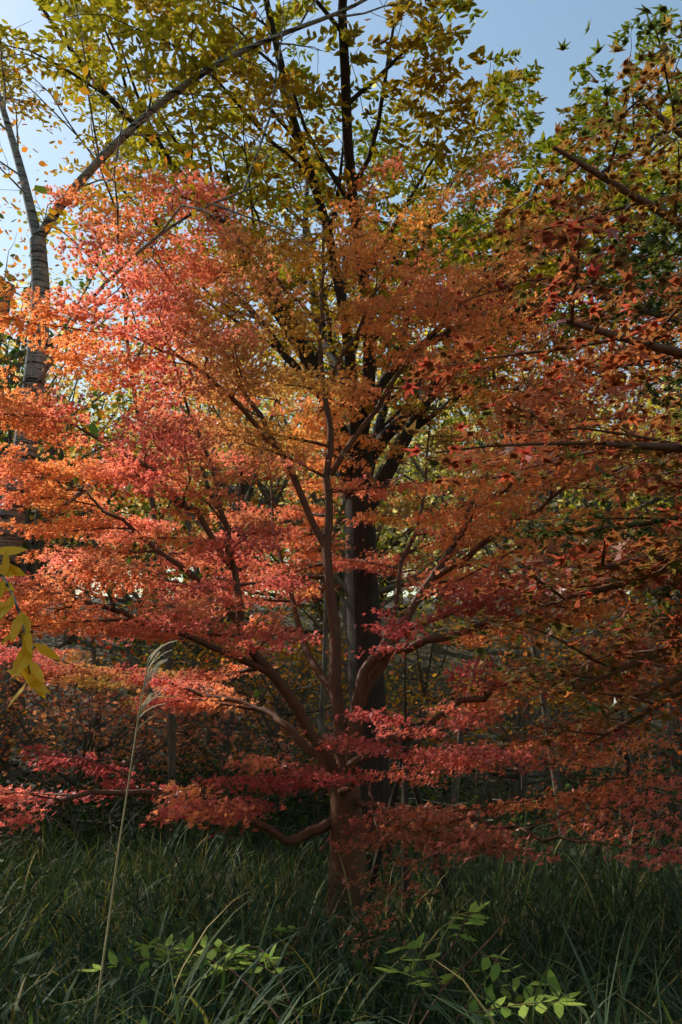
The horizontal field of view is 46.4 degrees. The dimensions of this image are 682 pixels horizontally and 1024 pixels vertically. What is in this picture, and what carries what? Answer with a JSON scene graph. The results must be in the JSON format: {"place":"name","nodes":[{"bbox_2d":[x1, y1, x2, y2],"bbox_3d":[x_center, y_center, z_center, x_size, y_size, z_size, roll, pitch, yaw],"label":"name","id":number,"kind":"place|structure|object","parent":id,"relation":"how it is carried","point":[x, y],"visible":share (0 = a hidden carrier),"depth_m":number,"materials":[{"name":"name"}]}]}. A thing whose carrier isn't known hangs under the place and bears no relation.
{"place":"outdoors","nodes":[
{"label":"outdoors","id":0,"kind":"place"},
{"bbox_2d":[0,546,59,706],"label":"leaves","id":1,"kind":"object","parent":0,"point":[35,681],"depth_m":2.17,"materials":[{"name":"yellow plant"}]},
{"bbox_2d":[0,597,681,1023],"bbox_3d":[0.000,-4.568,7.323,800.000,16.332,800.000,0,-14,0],"label":"shrubs","id":2,"kind":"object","parent":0,"point":[50,641],"depth_m":19.84,"materials":[{"name":"brown plant"}]},
{"bbox_2d":[94,657,148,1021],"bbox_3d":[-0.790,1.383,2.747,0.155,1.744,0.016,0,-14,0],"label":"grass stem","id":3,"kind":"object","parent":2,"relation":"on","point":[102,964],"visible":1,"depth_m":2.78,"materials":[{"name":"plant"}]},
{"bbox_2d":[137,640,176,729],"bbox_3d":[-0.678,0.640,2.941,0.137,0.330,0.054,0,-14,0],"label":"susuki plume","id":4,"kind":"object","parent":3,"relation":"attached to","point":[148,699],"visible":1,"depth_m":2.94,"materials":[{"name":"beige plant"}]},
{"bbox_2d":[0,0,444,627],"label":"grey tree","id":5,"kind":"object","parent":2,"relation":"on","point":[36,366],"depth_m":7.59,"materials":[{"name":"plant"}]},
{"bbox_2d":[170,905,319,1012],"bbox_3d":[-0.506,2.241,3.805,0.801,0.622,1.528,0,-14,0],"label":"weed","id":6,"kind":"object","parent":2,"relation":"on","point":[278,928],"depth_m":3.94,"materials":[{"name":"green plant"}]},
{"bbox_2d":[77,901,585,1023],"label":"weed","id":7,"kind":"object","parent":2,"relation":"on","point":[446,978],"depth_m":3.17,"materials":[{"name":"green plant"}]},
{"bbox_2d":[0,132,681,959],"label":"maple","id":8,"kind":"object","parent":2,"relation":"on","point":[82,564],"depth_m":6.53,"materials":[{"name":"red plant"}]},
{"bbox_2d":[0,0,681,890],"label":"zelkova","id":9,"kind":"object","parent":2,"relation":"on","point":[166,18],"depth_m":9.27,"materials":[{"name":"green plant"}]},
{"bbox_2d":[0,26,681,876],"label":"woodland","id":10,"kind":"object","parent":2,"relation":"on","point":[138,506],"depth_m":13.92,"materials":[{"name":"green plant"}]},
{"bbox_2d":[0,781,681,1023],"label":"fine grass","id":11,"kind":"structure","parent":2,"relation":"on","point":[378,1007],"depth_m":5.39,"materials":[{"name":"green plant"}]},
{"bbox_2d":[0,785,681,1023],"bbox_3d":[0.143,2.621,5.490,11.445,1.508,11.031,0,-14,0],"label":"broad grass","id":12,"kind":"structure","parent":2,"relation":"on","point":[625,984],"depth_m":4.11,"materials":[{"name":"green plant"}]},
{"bbox_2d":[0,175,681,790],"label":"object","id":13,"kind":"object","parent":2,"relation":"on","point":[338,575],"visible":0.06,"depth_m":18.77,"materials":[{"name":"plant"}]},
{"bbox_2d":[0,761,681,1023],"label":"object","id":14,"kind":"object","parent":2,"relation":"on","point":[384,984],"visible":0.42,"depth_m":4.06,"materials":[{"name":"green plant"}]},
{"bbox_2d":[367,654,460,937],"bbox_3d":[0.617,2.524,7.093,1.011,2.610,0.943,0,-14,0],"label":"tripod","id":15,"kind":"object","parent":2,"relation":"on","point":[392,802],"visible":0.36,"depth_m":7.21,"materials":[{"name":"black metal"}]},
{"bbox_2d":[339,0,681,756],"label":"maple","id":16,"kind":"object","parent":2,"relation":"on","point":[629,290],"depth_m":3.09,"materials":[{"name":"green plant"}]},
{"bbox_2d":[0,0,681,596],"label":"sky","id":17,"kind":"structure","parent":0,"point":[534,27],"materials":[{"name":"blue"}]}
]}

